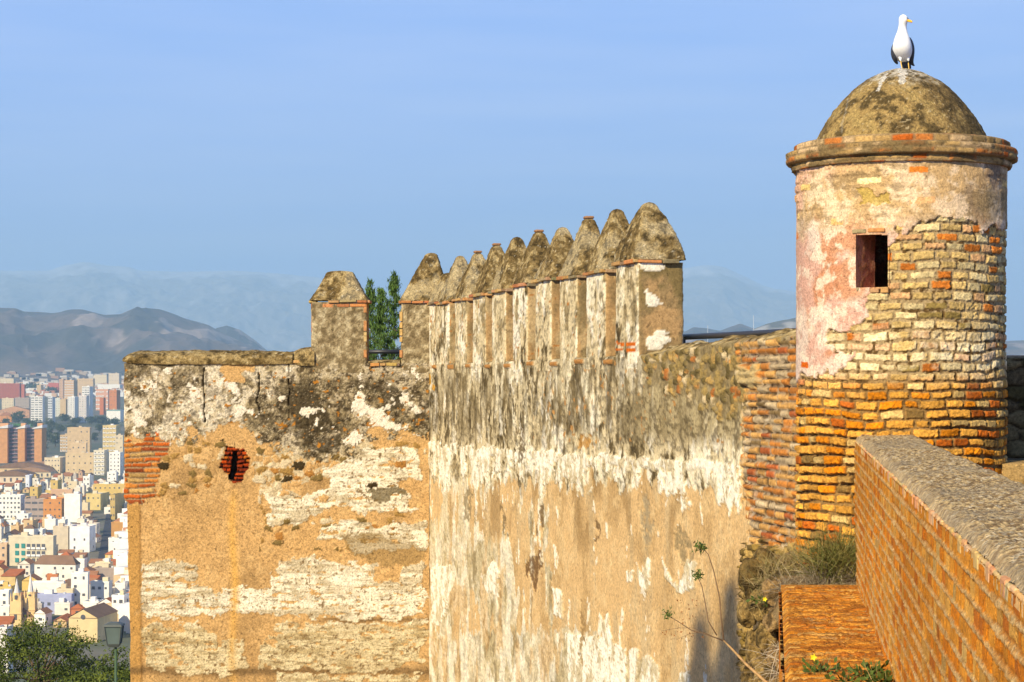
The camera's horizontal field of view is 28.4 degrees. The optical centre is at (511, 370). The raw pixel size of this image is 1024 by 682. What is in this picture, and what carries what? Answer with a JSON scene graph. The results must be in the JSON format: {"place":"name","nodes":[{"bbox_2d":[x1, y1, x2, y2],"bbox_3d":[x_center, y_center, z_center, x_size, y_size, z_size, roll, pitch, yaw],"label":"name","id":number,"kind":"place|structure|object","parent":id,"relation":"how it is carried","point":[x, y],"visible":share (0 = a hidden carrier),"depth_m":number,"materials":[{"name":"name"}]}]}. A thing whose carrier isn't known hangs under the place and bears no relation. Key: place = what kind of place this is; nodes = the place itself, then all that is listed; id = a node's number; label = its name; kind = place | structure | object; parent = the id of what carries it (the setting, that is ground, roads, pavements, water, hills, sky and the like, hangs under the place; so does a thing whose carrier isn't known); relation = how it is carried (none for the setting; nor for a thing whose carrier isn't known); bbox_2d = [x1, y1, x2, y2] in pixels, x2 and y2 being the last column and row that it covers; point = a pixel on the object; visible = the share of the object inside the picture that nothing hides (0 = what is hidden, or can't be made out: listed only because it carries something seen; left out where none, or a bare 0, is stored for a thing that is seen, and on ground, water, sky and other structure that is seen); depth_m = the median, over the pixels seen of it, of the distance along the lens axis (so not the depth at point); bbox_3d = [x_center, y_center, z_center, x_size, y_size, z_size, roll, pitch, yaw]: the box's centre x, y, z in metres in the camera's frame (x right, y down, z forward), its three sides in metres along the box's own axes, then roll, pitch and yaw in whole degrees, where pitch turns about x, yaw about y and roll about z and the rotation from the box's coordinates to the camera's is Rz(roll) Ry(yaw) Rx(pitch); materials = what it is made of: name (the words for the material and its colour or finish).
{"place":"outdoors","nodes":[
{"label":"outdoors","id":0,"kind":"place"},
{"bbox_2d":[0,393,130,681],"bbox_3d":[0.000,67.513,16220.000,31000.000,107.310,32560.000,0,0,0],"label":"ground","id":1,"kind":"structure","parent":0,"point":[100,517],"depth_m":1619.54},
{"bbox_2d":[0,542,8,565],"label":"building","id":2,"kind":"structure","parent":1,"relation":"on","point":[4,550],"depth_m":1242.52,"materials":[{"name":"paint"}]},
{"bbox_2d":[0,605,9,615],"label":"building","id":3,"kind":"structure","parent":1,"relation":"on","point":[4,610],"depth_m":968.07,"materials":[{"name":"paint"}]},
{"bbox_2d":[0,589,11,604],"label":"building","id":4,"kind":"structure","parent":1,"relation":"on","point":[5,596],"depth_m":1029.67,"materials":[{"name":"paint"}]},
{"bbox_2d":[0,624,12,646],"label":"building","id":5,"kind":"structure","parent":1,"relation":"on","point":[4,627],"depth_m":875.55,"materials":[{"name":"paint"}]},
{"bbox_2d":[0,616,14,635],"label":"house","id":6,"kind":"structure","parent":1,"relation":"on","point":[6,620],"depth_m":908.54,"materials":[{"name":"paint"}]},
{"bbox_2d":[2,397,14,408],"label":"building","id":7,"kind":"structure","parent":1,"relation":"on","point":[7,402],"depth_m":4591.68,"materials":[{"name":"paint"}]},
{"bbox_2d":[0,423,17,462],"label":"tower block","id":8,"kind":"structure","parent":1,"relation":"on","point":[8,443],"depth_m":2627.69,"materials":[{"name":"paint"}]},
{"bbox_2d":[0,383,20,398],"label":"building","id":9,"kind":"structure","parent":1,"relation":"on","point":[10,390],"depth_m":5305.85,"materials":[{"name":"paint"}]},
{"bbox_2d":[0,492,24,518],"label":"building","id":10,"kind":"structure","parent":1,"relation":"on","point":[12,505],"depth_m":1634.56,"materials":[{"name":"paint"}]},
{"bbox_2d":[1,569,24,588],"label":"building","id":11,"kind":"structure","parent":1,"relation":"on","point":[11,576],"depth_m":1109.50,"materials":[{"name":"paint"}]},
{"bbox_2d":[0,406,30,417],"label":"building","id":12,"kind":"structure","parent":1,"relation":"on","point":[11,410],"depth_m":4142.02,"materials":[{"name":"paint"}]},
{"bbox_2d":[9,410,26,423],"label":"town tree","id":13,"kind":"object","parent":1,"relation":"on","point":[18,415],"visible":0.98,"depth_m":3882.58,"materials":[{"name":"green plant"}]},
{"bbox_2d":[0,469,39,482],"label":"market hall","id":14,"kind":"structure","parent":1,"relation":"on","point":[11,476],"depth_m":2161.14,"materials":[{"name":"paint"}]},
{"bbox_2d":[15,397,30,407],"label":"building","id":15,"kind":"structure","parent":1,"relation":"on","point":[23,402],"depth_m":4652.29,"materials":[{"name":"paint"}]},
{"bbox_2d":[9,573,37,626],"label":"church","id":16,"kind":"structure","parent":1,"relation":"on","point":[23,606],"depth_m":951.02,"materials":[{"name":"paint"}]},
{"bbox_2d":[17,510,31,523],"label":"house","id":17,"kind":"structure","parent":1,"relation":"on","point":[23,514],"depth_m":1540.36,"materials":[{"name":"paint"}]},
{"bbox_2d":[0,461,52,471],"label":"market hall","id":18,"kind":"structure","parent":1,"relation":"on","point":[17,465],"depth_m":2337.46,"materials":[{"name":"paint"}]},
{"bbox_2d":[18,558,34,576],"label":"building","id":19,"kind":"structure","parent":1,"relation":"on","point":[27,564],"depth_m":1178.35,"materials":[{"name":"paint"}]},
{"bbox_2d":[16,423,46,461],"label":"tower block","id":20,"kind":"structure","parent":1,"relation":"on","point":[31,444],"depth_m":2618.69,"materials":[{"name":"paint"}]},
{"bbox_2d":[21,573,42,591],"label":"house","id":21,"kind":"structure","parent":1,"relation":"on","point":[25,582],"depth_m":1069.97,"materials":[{"name":"paint"}]},
{"bbox_2d":[8,532,56,565],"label":"building","id":22,"kind":"structure","parent":1,"relation":"on","point":[25,545],"depth_m":1243.54,"materials":[{"name":"paint"}]},
{"bbox_2d":[24,496,46,518],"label":"building","id":23,"kind":"structure","parent":1,"relation":"on","point":[34,505],"depth_m":1629.53,"materials":[{"name":"paint"}]},
{"bbox_2d":[30,484,41,497],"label":"house","id":24,"kind":"structure","parent":1,"relation":"on","point":[35,489],"depth_m":1854.77,"materials":[{"name":"paint"}]},
{"bbox_2d":[31,395,44,421],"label":"building","id":25,"kind":"structure","parent":1,"relation":"on","point":[37,407],"depth_m":3953.15,"materials":[{"name":"paint"}]},
{"bbox_2d":[22,466,56,477],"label":"market hall","id":26,"kind":"structure","parent":1,"relation":"on","point":[44,472],"depth_m":2268.66,"materials":[{"name":"paint"}]},
{"bbox_2d":[33,607,52,625],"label":"house","id":27,"kind":"structure","parent":1,"relation":"on","point":[44,613],"depth_m":950.84,"materials":[{"name":"paint"}]},
{"bbox_2d":[32,577,64,592],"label":"building","id":28,"kind":"structure","parent":1,"relation":"on","point":[54,583],"depth_m":1057.57,"materials":[{"name":"paint"}]},
{"bbox_2d":[44,516,57,533],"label":"building","id":29,"kind":"structure","parent":1,"relation":"on","point":[50,522],"depth_m":1471.69,"materials":[{"name":"paint"}]},
{"bbox_2d":[48,396,54,421],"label":"building","id":30,"kind":"structure","parent":1,"relation":"on","point":[51,407],"depth_m":3842.65,"materials":[{"name":"paint"}]},
{"bbox_2d":[0,615,105,681],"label":"tree","id":31,"kind":"object","parent":1,"relation":"on","point":[50,670],"visible":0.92,"depth_m":99.41,"materials":[{"name":"green plant"}]},
{"bbox_2d":[43,496,63,518],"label":"building","id":32,"kind":"structure","parent":1,"relation":"on","point":[53,506],"depth_m":1628.22,"materials":[{"name":"paint"}]},
{"bbox_2d":[46,432,61,446],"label":"town tree","id":33,"kind":"object","parent":1,"relation":"on","point":[52,437],"visible":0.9,"depth_m":3119.47,"materials":[{"name":"green plant"}]},
{"bbox_2d":[44,456,65,472],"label":"building","id":34,"kind":"structure","parent":1,"relation":"on","point":[58,463],"depth_m":2363.67,"materials":[{"name":"paint"}]},
{"bbox_2d":[37,589,74,613],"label":"building","id":35,"kind":"structure","parent":1,"relation":"on","point":[48,597],"depth_m":998.59,"materials":[{"name":"paint"}]},
{"bbox_2d":[50,478,61,488],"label":"building","id":36,"kind":"structure","parent":1,"relation":"on","point":[55,483],"depth_m":1965.43,"materials":[{"name":"paint"}]},
{"bbox_2d":[34,555,80,579],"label":"building","id":37,"kind":"structure","parent":1,"relation":"on","point":[64,566],"depth_m":1157.22,"materials":[{"name":"paint"}]},
{"bbox_2d":[53,523,68,550],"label":"building","id":38,"kind":"structure","parent":1,"relation":"on","point":[61,531],"depth_m":1337.52,"materials":[{"name":"paint"}]},
{"bbox_2d":[53,613,70,626],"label":"house","id":39,"kind":"structure","parent":1,"relation":"on","point":[64,617],"depth_m":946.59,"materials":[{"name":"paint"}]},
{"bbox_2d":[51,487,73,495],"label":"building","id":40,"kind":"structure","parent":1,"relation":"on","point":[57,492],"depth_m":1893.56,"materials":[{"name":"paint"}]},
{"bbox_2d":[60,433,66,451],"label":"building","id":41,"kind":"structure","parent":1,"relation":"on","point":[63,443],"depth_m":2980.26,"materials":[{"name":"paint"}]},
{"bbox_2d":[54,598,73,614],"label":"building","id":42,"kind":"structure","parent":1,"relation":"on","point":[62,606],"depth_m":994.30,"materials":[{"name":"paint"}]},
{"bbox_2d":[60,398,67,414],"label":"building","id":43,"kind":"structure","parent":1,"relation":"on","point":[64,405],"depth_m":4170.49,"materials":[{"name":"paint"}]},
{"bbox_2d":[0,368,129,632],"bbox_3d":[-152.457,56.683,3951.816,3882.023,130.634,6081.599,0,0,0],"label":"suburb houses","id":44,"kind":"structure","parent":1,"relation":"on","point":[123,615],"depth_m":5429.19,"materials":[{"name":"white paint"}]},
{"bbox_2d":[56,584,74,605],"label":"house","id":45,"kind":"structure","parent":1,"relation":"on","point":[63,588],"depth_m":1020.28,"materials":[{"name":"paint"}]},
{"bbox_2d":[64,379,77,398],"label":"building","id":46,"kind":"structure","parent":1,"relation":"on","point":[70,387],"depth_m":4994.52,"materials":[{"name":"paint"}]},
{"bbox_2d":[64,491,81,521],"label":"building","id":47,"kind":"structure","parent":1,"relation":"on","point":[72,507],"depth_m":1600.85,"materials":[{"name":"paint"}]},
{"bbox_2d":[68,396,77,418],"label":"building","id":48,"kind":"structure","parent":1,"relation":"on","point":[73,406],"depth_m":4071.75,"materials":[{"name":"paint"}]},
{"bbox_2d":[71,441,86,451],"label":"building","id":49,"kind":"structure","parent":1,"relation":"on","point":[77,446],"depth_m":2412.44,"materials":[{"name":"paint"}]},
{"bbox_2d":[65,451,93,472],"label":"building","id":50,"kind":"structure","parent":1,"relation":"on","point":[76,462],"depth_m":2362.33,"materials":[{"name":"paint"}]},
{"bbox_2d":[67,426,91,451],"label":"building","id":51,"kind":"structure","parent":1,"relation":"on","point":[80,434],"depth_m":2905.09,"materials":[{"name":"paint"}]},
{"bbox_2d":[71,568,89,604],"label":"building","id":52,"kind":"structure","parent":1,"relation":"on","point":[80,580],"depth_m":1024.53,"materials":[{"name":"paint"}]},
{"bbox_2d":[69,523,95,551],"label":"building","id":53,"kind":"structure","parent":1,"relation":"on","point":[82,536],"depth_m":1337.87,"materials":[{"name":"paint"}]},
{"bbox_2d":[79,394,88,422],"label":"building","id":54,"kind":"structure","parent":1,"relation":"on","point":[83,406],"depth_m":3930.95,"materials":[{"name":"paint"}]},
{"bbox_2d":[77,378,94,392],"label":"building","id":55,"kind":"structure","parent":1,"relation":"on","point":[85,382],"depth_m":5563.10,"materials":[{"name":"paint"}]},
{"bbox_2d":[82,385,92,416],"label":"building","id":56,"kind":"structure","parent":1,"relation":"on","point":[87,390],"depth_m":4127.67,"materials":[{"name":"paint"}]},
{"bbox_2d":[83,474,93,490],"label":"building","id":57,"kind":"structure","parent":1,"relation":"on","point":[88,480],"depth_m":2009.39,"materials":[{"name":"paint"}]},
{"bbox_2d":[68,602,117,641],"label":"building","id":58,"kind":"structure","parent":1,"relation":"on","point":[93,620],"depth_m":895.68,"materials":[{"name":"paint"}]},
{"bbox_2d":[82,596,103,608],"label":"house","id":59,"kind":"structure","parent":1,"relation":"on","point":[91,601],"depth_m":993.99,"materials":[{"name":"paint"}]},
{"bbox_2d":[86,491,108,509],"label":"building","id":60,"kind":"structure","parent":1,"relation":"on","point":[97,500],"depth_m":1741.21,"materials":[{"name":"paint"}]},
{"bbox_2d":[66,646,130,681],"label":"pine tree","id":61,"kind":"object","parent":1,"relation":"on","point":[122,672],"visible":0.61,"depth_m":91.63,"materials":[{"name":"green plant"}]},
{"bbox_2d":[90,577,112,598],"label":"building","id":62,"kind":"structure","parent":1,"relation":"on","point":[101,589],"depth_m":1035.00,"materials":[{"name":"paint"}]},
{"bbox_2d":[94,448,108,474],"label":"building","id":63,"kind":"structure","parent":1,"relation":"on","point":[100,461],"depth_m":2314.89,"materials":[{"name":"paint"}]},
{"bbox_2d":[94,374,108,383],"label":"building","id":64,"kind":"structure","parent":1,"relation":"on","point":[102,378],"depth_m":6518.47,"materials":[{"name":"paint"}]},
{"bbox_2d":[96,388,109,409],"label":"building","id":65,"kind":"structure","parent":1,"relation":"on","point":[102,392],"depth_m":4531.29,"materials":[{"name":"paint"}]},
{"bbox_2d":[94,563,115,582],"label":"building","id":66,"kind":"structure","parent":1,"relation":"on","point":[105,569],"depth_m":1143.58,"materials":[{"name":"paint"}]},
{"bbox_2d":[93,482,123,495],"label":"building","id":67,"kind":"structure","parent":1,"relation":"on","point":[112,488],"depth_m":1907.82,"materials":[{"name":"paint"}]},
{"bbox_2d":[98,384,122,388],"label":"building","id":68,"kind":"structure","parent":1,"relation":"on","point":[109,386],"depth_m":5900.93,"materials":[{"name":"paint"}]},
{"bbox_2d":[103,424,119,451],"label":"building","id":69,"kind":"structure","parent":1,"relation":"on","point":[111,431],"depth_m":2981.76,"materials":[{"name":"paint"}]},
{"bbox_2d":[107,470,117,482],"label":"house","id":70,"kind":"structure","parent":1,"relation":"on","point":[112,476],"depth_m":2129.87,"materials":[{"name":"paint"}]},
{"bbox_2d":[103,622,124,681],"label":"street lamp","id":71,"kind":"object","parent":1,"relation":"on","point":[113,633],"visible":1,"depth_m":59.81,"materials":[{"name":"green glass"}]},
{"bbox_2d":[109,389,119,409],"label":"building","id":72,"kind":"structure","parent":1,"relation":"on","point":[114,398],"depth_m":4249.35,"materials":[{"name":"paint"}]},
{"bbox_2d":[106,409,123,421],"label":"building","id":73,"kind":"structure","parent":1,"relation":"on","point":[114,413],"depth_m":3956.96,"materials":[{"name":"paint"}]},
{"bbox_2d":[109,373,121,383],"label":"building","id":74,"kind":"structure","parent":1,"relation":"on","point":[114,378],"depth_m":6278.25,"materials":[{"name":"paint"}]},
{"bbox_2d":[109,450,123,474],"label":"building","id":75,"kind":"structure","parent":1,"relation":"on","point":[116,459],"depth_m":2315.90,"materials":[{"name":"paint"}]},
{"bbox_2d":[110,493,124,519],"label":"building","id":76,"kind":"structure","parent":1,"relation":"on","point":[117,501],"depth_m":1632.17,"materials":[{"name":"paint"}]},
{"bbox_2d":[111,519,124,536],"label":"building","id":77,"kind":"structure","parent":1,"relation":"on","point":[116,526],"depth_m":1429.15,"materials":[{"name":"paint"}]},
{"bbox_2d":[115,434,124,458],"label":"building","id":78,"kind":"structure","parent":1,"relation":"on","point":[119,442],"depth_m":2730.67,"materials":[{"name":"paint"}]},
{"bbox_2d":[112,590,128,613],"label":"building","id":79,"kind":"structure","parent":1,"relation":"on","point":[122,596],"depth_m":948.59,"materials":[{"name":"paint"}]},
{"bbox_2d":[115,578,127,592],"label":"house","id":80,"kind":"structure","parent":1,"relation":"on","point":[122,584],"depth_m":1050.19,"materials":[{"name":"paint"}]},
{"bbox_2d":[116,552,127,566],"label":"building","id":81,"kind":"structure","parent":1,"relation":"on","point":[121,560],"depth_m":1137.68,"materials":[{"name":"paint"}]},
{"bbox_2d":[122,253,443,681],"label":"curtain wall","id":82,"kind":"structure","parent":1,"relation":"on","point":[278,515],"depth_m":34.09,"materials":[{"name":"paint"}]},
{"bbox_2d":[369,350,399,353],"bbox_3d":[-2.327,0.211,37.000,0.954,1.179,0.076,0,0,0],"label":"handrail","id":83,"kind":"object","parent":82,"relation":"attached to","point":[384,351],"visible":0.12,"depth_m":36.97,"materials":[{"name":"metal"}]},
{"bbox_2d":[364,279,378,359],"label":"conifer tree","id":84,"kind":"object","parent":1,"relation":"on","point":[370,292],"visible":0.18,"depth_m":65.93,"materials":[{"name":"green plant"}]},
{"bbox_2d":[369,286,398,359],"bbox_3d":[-4.014,5.960,61.980,2.559,17.186,2.757,0,0,0],"label":"conifer tree","id":85,"kind":"object","parent":1,"relation":"on","point":[378,326],"visible":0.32,"depth_m":61.90,"materials":[{"name":"green plant"}]},
{"bbox_2d":[369,270,401,359],"bbox_3d":[-3.530,5.459,62.173,2.534,17.110,2.337,0,0,23],"label":"conifer tree","id":86,"kind":"object","parent":1,"relation":"on","point":[393,287],"visible":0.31,"depth_m":61.88,"materials":[{"name":"green plant"}]},
{"bbox_2d":[427,202,799,681],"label":"curtain wall","id":87,"kind":"structure","parent":1,"relation":"on","point":[607,447],"depth_m":24.99,"materials":[{"name":"paint"}]},
{"bbox_2d":[683,328,795,342],"bbox_3d":[2.492,0.185,21.656,0.138,1.230,5.793,0,0,-10],"label":"handrail","id":88,"kind":"object","parent":87,"relation":"attached to","point":[717,335],"visible":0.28,"depth_m":22.56,"materials":[{"name":"metal"}]},
{"bbox_2d":[98,514,111,558],"bbox_3d":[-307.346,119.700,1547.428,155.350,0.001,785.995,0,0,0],"label":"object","id":89,"kind":"structure","parent":0,"point":[106,535],"depth_m":1451.21,"materials":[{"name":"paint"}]},
{"bbox_2d":[0,307,266,381],"bbox_3d":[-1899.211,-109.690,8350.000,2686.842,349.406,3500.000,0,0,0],"label":"hills","id":90,"kind":"structure","parent":0,"point":[71,339],"depth_m":7953.76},
{"bbox_2d":[216,326,265,349],"bbox_3d":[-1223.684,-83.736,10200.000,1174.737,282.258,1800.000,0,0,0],"label":"hills","id":91,"kind":"structure","parent":0,"point":[238,334],"depth_m":10039.40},
{"bbox_2d":[0,262,795,358],"bbox_3d":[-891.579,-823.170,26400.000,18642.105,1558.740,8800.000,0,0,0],"label":"mountains","id":92,"kind":"structure","parent":0,"point":[269,311],"depth_m":27105.85,"materials":[{"name":"blue"}]},
{"bbox_2d":[0,0,1023,340],"label":"sky","id":93,"kind":"structure","parent":0,"point":[368,139],"materials":[{"name":"blue"}]},
{"bbox_2d":[754,318,795,329],"bbox_3d":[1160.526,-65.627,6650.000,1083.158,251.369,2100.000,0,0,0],"label":"hills","id":94,"kind":"structure","parent":0,"point":[787,323],"depth_m":6651.39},
{"bbox_2d":[683,324,1023,354],"bbox_3d":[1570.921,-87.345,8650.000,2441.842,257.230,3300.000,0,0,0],"label":"hills","id":95,"kind":"structure","parent":0,"point":[1016,347],"depth_m":9036.72,"materials":[{"name":"blue"}]},
{"bbox_2d":[1007,458,1023,459],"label":"walkway path","id":96,"kind":"structure","parent":0,"point":[1015,458],"depth_m":18.77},
{"bbox_2d":[854,434,1023,681],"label":"parapet wall","id":97,"kind":"structure","parent":96,"relation":"on","point":[939,554],"depth_m":7.92,"materials":[{"name":"brick"}]},
{"bbox_2d":[779,585,892,681],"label":"brick ledge","id":98,"kind":"object","parent":97,"relation":"attached to","point":[835,620],"visible":0.91,"depth_m":12.10,"materials":[{"name":"brick"}]},
{"bbox_2d":[662,540,767,681],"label":"twig","id":99,"kind":"object","parent":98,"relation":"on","point":[696,576],"visible":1,"depth_m":12.40,"materials":[{"name":"brown plant"}]},
{"bbox_2d":[741,638,784,681],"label":"dead weed","id":100,"kind":"object","parent":98,"relation":"hanging from","point":[775,657],"visible":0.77,"depth_m":14.39,"materials":[{"name":"beige plant"}]},
{"bbox_2d":[736,547,855,681],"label":"rubble heap","id":101,"kind":"object","parent":98,"relation":"attached to","point":[764,630],"visible":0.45,"depth_m":15.40,"materials":[{"name":"stone"}]},
{"bbox_2d":[731,528,822,613],"bbox_3d":[2.061,1.567,15.413,0.805,0.819,0.584,0,0,0],"label":"dry shrub","id":102,"kind":"object","parent":101,"relation":"on","point":[765,566],"visible":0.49,"depth_m":15.38,"materials":[{"name":"beige plant"}]},
{"bbox_2d":[751,504,856,615],"bbox_3d":[2.351,1.488,15.060,1.212,0.964,0.885,0,0,0],"label":"dry shrub","id":103,"kind":"object","parent":101,"relation":"on","point":[835,563],"visible":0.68,"depth_m":15.02,"materials":[{"name":"green plant"}]},
{"bbox_2d":[797,638,847,674],"bbox_3d":[1.595,1.505,10.458,0.249,0.239,0.399,0,0,23],"label":"flowering weed","id":104,"kind":"object","parent":98,"relation":"on","point":[820,667],"visible":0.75,"depth_m":10.42,"materials":[{"name":"green plant"}]},
{"bbox_2d":[824,657,893,681],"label":"flowering weed","id":105,"kind":"object","parent":98,"relation":"on","point":[869,674],"visible":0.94,"depth_m":10.15,"materials":[{"name":"green plant"}]},
{"bbox_2d":[786,68,1017,563],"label":"sentry tower","id":106,"kind":"structure","parent":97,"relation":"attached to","point":[901,189],"depth_m":15.35,"materials":[{"name":"brick"}]},
{"bbox_2d":[891,14,914,68],"bbox_3d":[3.093,-2.581,16.047,0.186,0.442,0.299,0,0,12],"label":"seagull","id":107,"kind":"object","parent":106,"relation":"on","point":[902,50],"visible":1,"depth_m":15.95,"materials":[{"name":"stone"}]},
{"bbox_2d":[1000,460,1023,483],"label":"stone block","id":108,"kind":"structure","parent":96,"relation":"on","point":[1012,470],"depth_m":15.55,"materials":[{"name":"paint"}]},
{"bbox_2d":[1005,355,1023,457],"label":"wall","id":109,"kind":"structure","parent":96,"relation":"on","point":[1014,436],"depth_m":18.96,"materials":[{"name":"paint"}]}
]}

